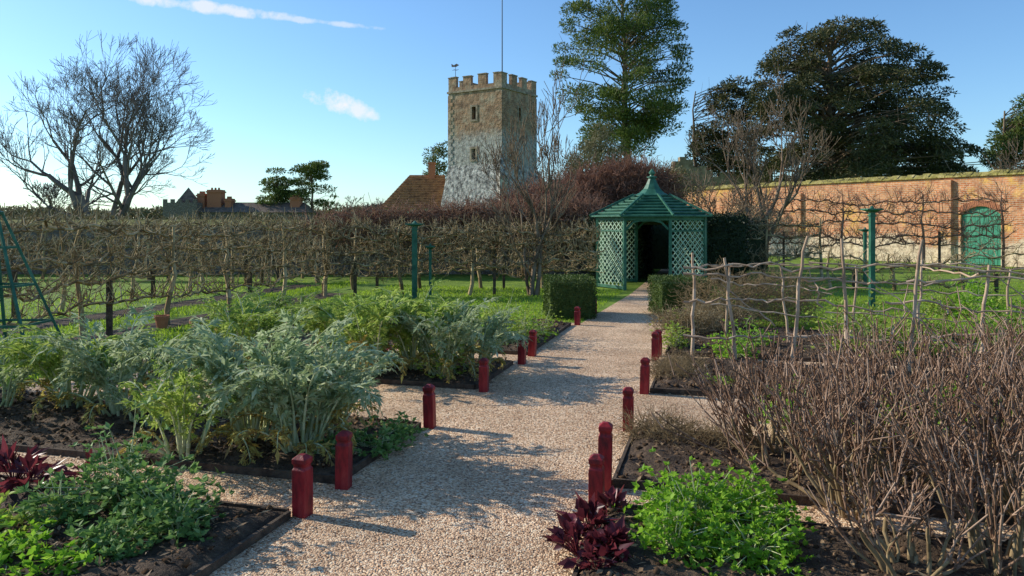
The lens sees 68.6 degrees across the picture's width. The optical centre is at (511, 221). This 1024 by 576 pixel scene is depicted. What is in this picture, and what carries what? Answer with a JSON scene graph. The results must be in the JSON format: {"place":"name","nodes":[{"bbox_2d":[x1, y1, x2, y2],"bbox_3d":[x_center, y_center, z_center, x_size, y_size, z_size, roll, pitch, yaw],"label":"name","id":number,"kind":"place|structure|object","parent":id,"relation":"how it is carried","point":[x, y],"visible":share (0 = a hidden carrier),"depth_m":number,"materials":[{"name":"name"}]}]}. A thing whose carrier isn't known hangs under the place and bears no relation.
{"place":"outdoors","nodes":[
{"label":"outdoors","id":0,"kind":"place"},
{"bbox_2d":[441,0,541,213],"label":"church tower","id":1,"kind":"structure","parent":0,"point":[479,110],"depth_m":77.09,"materials":[{"name":"stone"}]},
{"bbox_2d":[0,269,1023,575],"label":"gravel path","id":2,"kind":"structure","parent":0,"point":[618,327],"depth_m":4.96,"materials":[{"name":"beige gravel"}]},
{"bbox_2d":[0,473,296,575],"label":"garden bed","id":3,"kind":"object","parent":2,"relation":"on","point":[237,529],"visible":0.34,"depth_m":3.81,"materials":[{"name":"soil"}]},
{"bbox_2d":[0,434,52,482],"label":"red chard plant","id":4,"kind":"object","parent":3,"relation":"on","point":[7,456],"visible":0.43,"depth_m":4.76,"materials":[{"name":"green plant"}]},
{"bbox_2d":[0,447,81,497],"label":"red chard plant","id":5,"kind":"object","parent":3,"relation":"on","point":[29,461],"visible":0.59,"depth_m":4.58,"materials":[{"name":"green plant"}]},
{"bbox_2d":[0,514,82,574],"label":"leafy vegetable","id":6,"kind":"object","parent":3,"relation":"on","point":[19,543],"visible":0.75,"depth_m":3.65,"materials":[{"name":"green plant"}]},
{"bbox_2d":[6,539,109,575],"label":"leafy vegetable","id":7,"kind":"object","parent":3,"relation":"on","point":[64,554],"visible":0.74,"depth_m":3.50,"materials":[{"name":"green plant"}]},
{"bbox_2d":[13,467,118,530],"bbox_3d":[-2.495,1.507,4.169,0.572,0.333,0.498,0,0,0],"label":"leafy vegetable","id":8,"kind":"object","parent":3,"relation":"on","point":[73,497],"visible":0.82,"depth_m":4.07,"materials":[{"name":"green plant"}]},
{"bbox_2d":[63,498,158,565],"bbox_3d":[-1.995,1.537,3.788,0.473,0.273,0.519,0,0,34],"label":"leafy vegetable","id":9,"kind":"object","parent":3,"relation":"on","point":[118,545],"visible":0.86,"depth_m":3.71,"materials":[{"name":"green plant"}]},
{"bbox_2d":[28,393,201,520],"bbox_3d":[-2.257,1.344,4.350,0.834,0.658,0.720,0,0,0],"label":"leafy vegetable","id":10,"kind":"object","parent":3,"relation":"on","point":[104,488],"visible":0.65,"depth_m":4.29,"materials":[{"name":"green plant"}]},
{"bbox_2d":[95,423,234,529],"bbox_3d":[-1.927,1.400,4.136,0.712,0.547,0.552,0,0,0],"label":"leafy vegetable","id":11,"kind":"object","parent":3,"relation":"on","point":[137,496],"visible":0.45,"depth_m":4.13,"materials":[{"name":"green plant"}]},
{"bbox_2d":[121,473,226,548],"bbox_3d":[-1.795,1.496,3.924,0.563,0.353,0.504,0,0,0],"label":"leafy vegetable","id":12,"kind":"object","parent":3,"relation":"on","point":[182,523],"visible":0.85,"depth_m":3.89,"materials":[{"name":"green plant"}]},
{"bbox_2d":[0,387,420,483],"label":"garden bed","id":13,"kind":"object","parent":2,"relation":"on","point":[59,430],"visible":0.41,"depth_m":5.64,"materials":[{"name":"soil"}]},
{"bbox_2d":[0,325,46,407],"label":"cardoon plant","id":14,"kind":"object","parent":13,"relation":"on","point":[21,377],"visible":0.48,"depth_m":6.63,"materials":[{"name":"green plant"}]},
{"bbox_2d":[0,323,163,421],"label":"cardoon plant","id":15,"kind":"object","parent":13,"relation":"on","point":[51,362],"visible":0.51,"depth_m":6.35,"materials":[{"name":"green plant"}]},
{"bbox_2d":[14,303,223,429],"bbox_3d":[-3.211,1.226,6.368,1.537,0.970,1.491,0,0,-18],"label":"cardoon plant","id":16,"kind":"object","parent":13,"relation":"on","point":[125,347],"visible":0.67,"depth_m":6.16,"materials":[{"name":"green plant"}]},
{"bbox_2d":[98,365,207,428],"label":"cardoon plant","id":17,"kind":"object","parent":13,"relation":"on","point":[120,395],"visible":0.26,"depth_m":6.02,"materials":[{"name":"green plant"}]},
{"bbox_2d":[116,351,258,460],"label":"cardoon plant","id":18,"kind":"object","parent":13,"relation":"on","point":[168,402],"visible":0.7,"depth_m":5.18,"materials":[{"name":"green plant"}]},
{"bbox_2d":[125,305,354,465],"bbox_3d":[-2.021,1.164,5.627,1.537,1.162,1.406,0,0,-22],"label":"cardoon plant","id":19,"kind":"object","parent":13,"relation":"on","point":[213,359],"visible":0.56,"depth_m":5.39,"materials":[{"name":"green plant"}]},
{"bbox_2d":[200,333,399,466],"bbox_3d":[-1.427,1.246,5.305,1.279,0.876,1.157,0,0,-11],"label":"cardoon plant","id":20,"kind":"object","parent":13,"relation":"on","point":[275,398],"visible":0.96,"depth_m":5.13,"materials":[{"name":"green plant"}]},
{"bbox_2d":[245,312,406,438],"bbox_3d":[-1.381,1.212,5.731,1.351,0.914,1.077,0,0,-25],"label":"cardoon plant","id":21,"kind":"object","parent":13,"relation":"on","point":[353,371],"visible":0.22,"depth_m":5.94,"materials":[{"name":"green plant"}]},
{"bbox_2d":[304,422,428,460],"bbox_3d":[-1.066,1.567,5.483,0.871,0.218,0.678,0,0,0],"label":"leafy vegetable","id":22,"kind":"object","parent":13,"relation":"on","point":[396,439],"visible":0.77,"depth_m":5.48,"materials":[{"name":"green plant"}]},
{"bbox_2d":[292,453,312,518],"bbox_3d":[-1.210,1.545,4.339,0.086,0.410,0.086,0,1,20],"label":"red wooden post","id":23,"kind":"object","parent":2,"relation":"on","point":[302,488],"visible":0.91,"depth_m":4.30,"materials":[{"name":"paint"}]},
{"bbox_2d":[125,344,512,389],"bbox_3d":[-2.272,1.604,8.845,4.585,0.205,1.615,0,0,16],"label":"garden bed","id":24,"kind":"object","parent":2,"relation":"on","point":[418,377],"visible":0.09,"depth_m":7.91,"materials":[{"name":"soil"}]},
{"bbox_2d":[193,291,308,355],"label":"cardoon plant","id":25,"kind":"object","parent":24,"relation":"on","point":[236,325],"visible":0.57,"depth_m":8.76,"materials":[{"name":"green plant"}]},
{"bbox_2d":[276,289,389,361],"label":"cardoon plant","id":26,"kind":"object","parent":24,"relation":"on","point":[314,324],"visible":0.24,"depth_m":8.25,"materials":[{"name":"green plant"}]},
{"bbox_2d":[294,287,426,383],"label":"cardoon plant","id":27,"kind":"object","parent":24,"relation":"on","point":[361,329],"visible":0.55,"depth_m":7.90,"materials":[{"name":"green plant"}]},
{"bbox_2d":[358,277,481,372],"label":"cardoon plant","id":28,"kind":"object","parent":24,"relation":"on","point":[404,337],"visible":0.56,"depth_m":8.26,"materials":[{"name":"green plant"}]},
{"bbox_2d":[377,296,500,382],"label":"cardoon plant","id":29,"kind":"object","parent":24,"relation":"on","point":[439,340],"visible":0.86,"depth_m":7.96,"materials":[{"name":"green plant"}]},
{"bbox_2d":[444,306,531,380],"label":"cardoon plant","id":30,"kind":"object","parent":24,"relation":"on","point":[492,335],"visible":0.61,"depth_m":8.27,"materials":[{"name":"green plant"}]},
{"bbox_2d":[335,430,352,489],"bbox_3d":[-1.073,1.540,4.792,0.086,0.420,0.086,1,1,7],"label":"red wooden post","id":31,"kind":"object","parent":2,"relation":"on","point":[343,460],"visible":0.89,"depth_m":4.75,"materials":[{"name":"paint"}]},
{"bbox_2d":[239,316,570,354],"bbox_3d":[-1.527,1.615,11.534,4.569,0.182,3.109,0,0,15],"label":"garden bed","id":32,"kind":"object","parent":2,"relation":"on","point":[560,327],"visible":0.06,"depth_m":10.66,"materials":[{"name":"soil"}]},
{"bbox_2d":[422,384,435,428],"bbox_3d":[-0.682,1.545,6.203,0.086,0.410,0.086,-2,-1,11],"label":"red wooden post","id":33,"kind":"object","parent":2,"relation":"on","point":[429,409],"visible":0.89,"depth_m":6.16,"materials":[{"name":"paint"}]},
{"bbox_2d":[588,453,604,509],"bbox_3d":[0.502,1.565,4.461,0.086,0.370,0.086,0,-1,14],"label":"red wooden post","id":34,"kind":"object","parent":2,"relation":"on","point":[596,476],"visible":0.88,"depth_m":4.42,"materials":[{"name":"paint"}]},
{"bbox_2d":[598,421,612,491],"bbox_3d":[0.591,1.510,4.769,0.086,0.480,0.086,1,0,11],"label":"red wooden post","id":35,"kind":"object","parent":2,"relation":"on","point":[605,440],"visible":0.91,"depth_m":4.73,"materials":[{"name":"paint"}]},
{"bbox_2d":[566,498,1023,575],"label":"garden bed","id":36,"kind":"object","parent":2,"relation":"on","point":[830,549],"visible":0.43,"depth_m":3.61,"materials":[{"name":"soil"}]},
{"bbox_2d":[539,512,604,560],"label":"red chard plant","id":37,"kind":"object","parent":36,"relation":"on","point":[563,535],"visible":0.83,"depth_m":3.75,"materials":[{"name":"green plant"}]},
{"bbox_2d":[553,491,618,543],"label":"red chard plant","id":38,"kind":"object","parent":36,"relation":"on","point":[584,508],"visible":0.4,"depth_m":3.95,"materials":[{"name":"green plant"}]},
{"bbox_2d":[557,537,633,574],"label":"red chard plant","id":39,"kind":"object","parent":36,"relation":"on","point":[567,562],"visible":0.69,"depth_m":3.55,"materials":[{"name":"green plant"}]},
{"bbox_2d":[586,515,630,561],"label":"red chard plant","id":40,"kind":"object","parent":36,"relation":"on","point":[617,532],"visible":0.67,"depth_m":3.67,"materials":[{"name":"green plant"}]},
{"bbox_2d":[586,485,633,516],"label":"red chard plant","id":41,"kind":"object","parent":36,"relation":"on","point":[617,497],"visible":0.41,"depth_m":4.23,"materials":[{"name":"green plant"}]},
{"bbox_2d":[626,489,733,570],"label":"parsley plant","id":42,"kind":"object","parent":36,"relation":"on","point":[648,537],"visible":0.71,"depth_m":3.68,"materials":[{"name":"green plant"}]},
{"bbox_2d":[612,447,772,548],"bbox_3d":[0.979,1.449,4.015,0.682,0.449,0.767,0,0,-22],"label":"parsley plant","id":43,"kind":"object","parent":36,"relation":"on","point":[707,500],"visible":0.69,"depth_m":3.99,"materials":[{"name":"green plant"}]},
{"bbox_2d":[690,454,815,528],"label":"parsley plant","id":44,"kind":"object","parent":36,"relation":"on","point":[755,501],"visible":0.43,"depth_m":4.12,"materials":[{"name":"green plant"}]},
{"bbox_2d":[692,494,817,575],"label":"parsley plant","id":45,"kind":"object","parent":36,"relation":"on","point":[758,530],"visible":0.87,"depth_m":3.62,"materials":[{"name":"green plant"}]},
{"bbox_2d":[802,435,1023,575],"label":"bare currant bush","id":46,"kind":"object","parent":36,"relation":"on","point":[909,512],"visible":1,"depth_m":3.57,"materials":[{"name":"brown plant"}]},
{"bbox_2d":[840,364,1023,575],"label":"bare currant bush","id":47,"kind":"object","parent":36,"relation":"on","point":[1016,551],"visible":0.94,"depth_m":3.72,"materials":[{"name":"brown plant"}]},
{"bbox_2d":[612,419,1023,524],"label":"garden bed","id":48,"kind":"object","parent":2,"relation":"on","point":[635,456],"visible":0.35,"depth_m":4.99,"materials":[{"name":"soil"}]},
{"bbox_2d":[651,352,874,481],"bbox_3d":[1.644,1.278,4.935,1.263,0.827,1.011,0,0,40],"label":"bare currant bush","id":49,"kind":"object","parent":48,"relation":"on","point":[738,437],"visible":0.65,"depth_m":4.96,"materials":[{"name":"brown plant"}]},
{"bbox_2d":[675,321,882,456],"bbox_3d":[1.771,1.192,5.113,1.202,1.000,1.432,0,0,0],"label":"bare currant bush","id":50,"kind":"object","parent":48,"relation":"on","point":[746,420],"visible":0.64,"depth_m":5.38,"materials":[{"name":"brown plant"}]},
{"bbox_2d":[703,337,963,519],"bbox_3d":[1.861,1.172,4.294,1.196,1.043,1.486,0,0,0],"label":"bare currant bush","id":51,"kind":"object","parent":48,"relation":"on","point":[833,447],"visible":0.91,"depth_m":4.34,"materials":[{"name":"brown plant"}]},
{"bbox_2d":[739,311,1023,503],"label":"bare currant bush","id":52,"kind":"object","parent":48,"relation":"on","point":[889,389],"visible":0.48,"depth_m":4.64,"materials":[{"name":"brown plant"}]},
{"bbox_2d":[775,287,1023,449],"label":"bare currant bush","id":53,"kind":"object","parent":48,"relation":"on","point":[923,385],"visible":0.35,"depth_m":5.46,"materials":[{"name":"brown plant"}]},
{"bbox_2d":[882,343,1023,525],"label":"bare currant bush","id":54,"kind":"object","parent":48,"relation":"on","point":[1013,428],"visible":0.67,"depth_m":4.20,"materials":[{"name":"brown plant"}]},
{"bbox_2d":[909,309,1023,472],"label":"bare currant bush","id":55,"kind":"object","parent":48,"relation":"on","point":[1011,347],"visible":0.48,"depth_m":4.91,"materials":[{"name":"brown plant"}]},
{"bbox_2d":[650,353,1019,408],"bbox_3d":[4.556,1.619,7.444,6.401,0.176,1.933,0,0,15],"label":"garden bed","id":56,"kind":"object","parent":2,"relation":"on","point":[666,385],"visible":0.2,"depth_m":7.67,"materials":[{"name":"soil"}]},
{"bbox_2d":[613,343,758,458],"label":"dead herb stems","id":57,"kind":"object","parent":56,"relation":"on","point":[685,363],"visible":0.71,"depth_m":5.77,"materials":[{"name":"brown plant"}]},
{"bbox_2d":[923,294,1023,402],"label":"bare currant bush","id":58,"kind":"object","parent":56,"relation":"on","point":[982,338],"visible":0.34,"depth_m":6.63,"materials":[{"name":"brown plant"}]},
{"bbox_2d":[665,324,1019,368],"bbox_3d":[5.272,1.599,9.938,6.379,0.218,2.717,0,0,15],"label":"garden bed","id":59,"kind":"object","parent":2,"relation":"on","point":[808,351],"visible":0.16,"depth_m":9.75,"materials":[{"name":"soil"}]},
{"bbox_2d":[641,291,765,336],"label":"lavender bush","id":60,"kind":"object","parent":59,"relation":"on","point":[708,320],"visible":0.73,"depth_m":10.92,"materials":[{"name":"brown plant"}]},
{"bbox_2d":[810,284,889,339],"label":"herb plant","id":61,"kind":"object","parent":59,"relation":"on","point":[860,317],"visible":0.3,"depth_m":10.41,"materials":[{"name":"green plant"}]},
{"bbox_2d":[796,296,932,355],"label":"herb plant","id":62,"kind":"object","parent":59,"relation":"on","point":[850,328],"visible":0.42,"depth_m":9.55,"materials":[{"name":"green plant"}]},
{"bbox_2d":[683,236,1023,370],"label":"rustic hazel fence","id":63,"kind":"object","parent":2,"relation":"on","point":[914,313],"visible":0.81,"depth_m":8.54,"materials":[{"name":"brown wood"}]},
{"bbox_2d":[810,301,1023,420],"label":"bare currant bush","id":64,"kind":"object","parent":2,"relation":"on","point":[886,358],"visible":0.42,"depth_m":6.31,"materials":[{"name":"brown plant"}]},
{"bbox_2d":[926,297,1023,428],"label":"bare currant bush","id":65,"kind":"object","parent":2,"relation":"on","point":[1007,336],"visible":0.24,"depth_m":5.67,"materials":[{"name":"brown plant"}]},
{"bbox_2d":[0,256,1023,388],"bbox_3d":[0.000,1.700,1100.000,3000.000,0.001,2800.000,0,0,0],"label":"ground","id":66,"kind":"structure","parent":0,"point":[458,280],"depth_m":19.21,"materials":[{"name":"green plant"}]},
{"bbox_2d":[0,211,64,366],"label":"garden obelisk","id":67,"kind":"object","parent":66,"relation":"on","point":[11,283],"visible":0.67,"depth_m":8.99,"materials":[{"name":"green paint"}]},
{"bbox_2d":[23,175,99,217],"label":"bare deciduous tree","id":68,"kind":"object","parent":66,"relation":"on","point":[54,192],"visible":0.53,"depth_m":74.99,"materials":[{"name":"brown plant"}]},
{"bbox_2d":[0,31,216,217],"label":"bare deciduous tree","id":69,"kind":"object","parent":66,"relation":"on","point":[126,169],"visible":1,"depth_m":60.34,"materials":[{"name":"grey plant"}]},
{"bbox_2d":[0,203,321,316],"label":"espalier fruit trees","id":70,"kind":"object","parent":66,"relation":"on","point":[153,274],"visible":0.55,"depth_m":16.10,"materials":[{"name":"brown plant"}]},
{"bbox_2d":[0,212,335,282],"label":"espalier fruit trees","id":71,"kind":"object","parent":66,"relation":"on","point":[44,242],"visible":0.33,"depth_m":21.76,"materials":[{"name":"brown plant"}]},
{"bbox_2d":[0,284,348,353],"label":"bare earth strip","id":72,"kind":"object","parent":66,"relation":"on","point":[158,307],"visible":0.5,"depth_m":13.77,"materials":[{"name":"soil"}]},
{"bbox_2d":[0,193,340,340],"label":"espalier fruit trees","id":73,"kind":"object","parent":72,"relation":"on","point":[110,299],"visible":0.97,"depth_m":12.10,"materials":[{"name":"brown plant"}]},
{"bbox_2d":[0,202,384,219],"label":"distant tree line","id":74,"kind":"object","parent":66,"relation":"on","point":[157,211],"visible":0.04,"depth_m":179.97,"materials":[{"name":"green plant"}]},
{"bbox_2d":[163,187,315,219],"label":"manor buildings","id":75,"kind":"structure","parent":66,"relation":"on","point":[214,201],"depth_m":101.39,"materials":[{"name":"ceramic"}]},
{"bbox_2d":[255,167,295,205],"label":"cedar tree","id":76,"kind":"object","parent":66,"relation":"on","point":[278,187],"visible":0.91,"depth_m":104.04,"materials":[{"name":"green plant"}]},
{"bbox_2d":[1,225,588,273],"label":"flint garden wall","id":77,"kind":"structure","parent":66,"relation":"on","point":[129,250],"depth_m":24.40,"materials":[{"name":"grey stone"}]},
{"bbox_2d":[286,160,340,219],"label":"cedar tree","id":78,"kind":"object","parent":66,"relation":"on","point":[313,170],"visible":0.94,"depth_m":104.45,"materials":[{"name":"green plant"}]},
{"bbox_2d":[379,162,444,214],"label":"tiled roof cottage","id":79,"kind":"structure","parent":66,"relation":"on","point":[414,189],"depth_m":81.44,"materials":[{"name":"tile"}]},
{"bbox_2d":[311,211,606,295],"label":"espalier fruit trees","id":80,"kind":"object","parent":66,"relation":"on","point":[399,263],"visible":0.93,"depth_m":17.34,"materials":[{"name":"brown plant"}]},
{"bbox_2d":[349,210,604,289],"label":"espalier fruit trees","id":81,"kind":"object","parent":66,"relation":"on","point":[440,266],"visible":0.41,"depth_m":19.05,"materials":[{"name":"brown plant"}]},
{"bbox_2d":[471,58,590,295],"bbox_3d":[0.438,-1.029,17.505,2.478,5.476,2.305,0,0,-14],"label":"bare fruit tree","id":82,"kind":"object","parent":66,"relation":"on","point":[529,201],"visible":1,"depth_m":17.33,"materials":[{"name":"brown plant"}]},
{"bbox_2d":[541,273,598,319],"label":"clipped box hedge","id":83,"kind":"object","parent":66,"relation":"on","point":[565,294],"visible":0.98,"depth_m":13.15,"materials":[{"name":"green plant"}]},
{"bbox_2d":[477,145,696,214],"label":"copper bare shrub","id":84,"kind":"object","parent":66,"relation":"on","point":[615,182],"visible":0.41,"depth_m":28.10,"materials":[{"name":"brown plant"}]},
{"bbox_2d":[559,122,636,174],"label":"evergreen shrub","id":85,"kind":"object","parent":66,"relation":"on","point":[592,147],"visible":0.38,"depth_m":47.33,"materials":[{"name":"green plant"}]},
{"bbox_2d":[549,0,694,159],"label":"scots pine tree","id":86,"kind":"object","parent":66,"relation":"on","point":[653,113],"visible":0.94,"depth_m":58.17,"materials":[{"name":"green plant"}]},
{"bbox_2d":[590,169,712,289],"bbox_3d":[3.700,0.147,19.850,3.139,3.105,3.139,0,0,15],"label":"octagonal gazebo","id":87,"kind":"object","parent":66,"relation":"on","point":[651,201],"visible":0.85,"depth_m":19.07,"materials":[{"name":"green paint"}]},
{"bbox_2d":[585,209,769,283],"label":"yew tunnel","id":88,"kind":"structure","parent":66,"relation":"on","point":[726,235],"depth_m":21.41,"materials":[{"name":"green plant"}]},
{"bbox_2d":[646,274,714,317],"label":"clipped box hedge","id":89,"kind":"object","parent":66,"relation":"on","point":[659,291],"visible":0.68,"depth_m":13.35,"materials":[{"name":"green plant"}]},
{"bbox_2d":[671,157,772,191],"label":"shrub","id":90,"kind":"object","parent":66,"relation":"on","point":[685,162],"visible":0.16,"depth_m":68.00,"materials":[{"name":"plant"}]},
{"bbox_2d":[671,167,785,254],"bbox_3d":[5.905,0.057,21.645,4.476,3.292,2.466,0,0,-12],"label":"bare fruit tree","id":91,"kind":"object","parent":66,"relation":"on","point":[734,193],"visible":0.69,"depth_m":21.88,"materials":[{"name":"brown plant"}]},
{"bbox_2d":[684,74,775,182],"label":"yew tree","id":92,"kind":"object","parent":66,"relation":"on","point":[716,153],"visible":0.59,"depth_m":69.22,"materials":[{"name":"green plant"}]},
{"bbox_2d":[666,255,837,327],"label":"grey bare shrub","id":93,"kind":"object","parent":66,"relation":"on","point":[764,292],"visible":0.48,"depth_m":12.13,"materials":[{"name":"plant"}]},
{"bbox_2d":[687,207,828,280],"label":"espalier fruit trees","id":94,"kind":"object","parent":66,"relation":"on","point":[796,255],"visible":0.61,"depth_m":21.79,"materials":[{"name":"brown plant"}]},
{"bbox_2d":[684,68,841,244],"bbox_3d":[9.333,-2.058,27.166,5.191,7.543,3.658,0,0,36],"label":"bare fruit tree","id":95,"kind":"object","parent":66,"relation":"on","point":[752,164],"visible":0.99,"depth_m":26.92,"materials":[{"name":"brown plant"}]},
{"bbox_2d":[684,174,1023,266],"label":"wall","id":96,"kind":"structure","parent":66,"relation":"on","point":[1016,183],"depth_m":32.38,"materials":[{"name":"brick"}]},
{"bbox_2d":[689,169,1023,189],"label":"coping","id":97,"kind":"object","parent":96,"relation":"on","point":[939,175],"visible":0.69,"depth_m":32.33,"materials":[{"name":"beige stone"}]},
{"bbox_2d":[962,206,1000,264],"bbox_3d":[18.494,0.525,29.568,0.075,2.290,1.468,0,0,-33],"label":"door","id":98,"kind":"structure","parent":96,"relation":"attached to","point":[978,259],"depth_m":29.54,"materials":[{"name":"paint"}]},
{"bbox_2d":[860,205,883,306],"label":"green wooden pillar","id":99,"kind":"structure","parent":66,"relation":"on","point":[871,210],"depth_m":14.46,"materials":[{"name":"paint"}]},
{"bbox_2d":[793,180,952,263],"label":"piers","id":100,"kind":"structure","parent":66,"relation":"on","point":[947,187],"depth_m":30.52,"materials":[{"name":"brick"}]},
{"bbox_2d":[743,15,1009,182],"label":"cedar tree","id":101,"kind":"object","parent":66,"relation":"on","point":[880,148],"visible":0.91,"depth_m":59.23,"materials":[{"name":"green plant"}]},
{"bbox_2d":[759,177,1023,269],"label":"espalier fruit trees","id":102,"kind":"object","parent":66,"relation":"on","point":[940,236],"visible":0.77,"depth_m":26.87,"materials":[{"name":"plant"}]},
{"bbox_2d":[824,241,1023,292],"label":"espalier fruit trees","id":103,"kind":"object","parent":66,"relation":"on","point":[957,260],"visible":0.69,"depth_m":18.46,"materials":[{"name":"brown plant"}]},
{"bbox_2d":[978,93,1023,171],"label":"pine tree","id":104,"kind":"object","parent":66,"relation":"on","point":[1010,127],"visible":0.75,"depth_m":63.93,"materials":[{"name":"green plant"}]},
{"bbox_2d":[0,0,1023,217],"label":"sky","id":105,"kind":"structure","parent":0,"point":[360,87],"materials":[{"name":"blue"}]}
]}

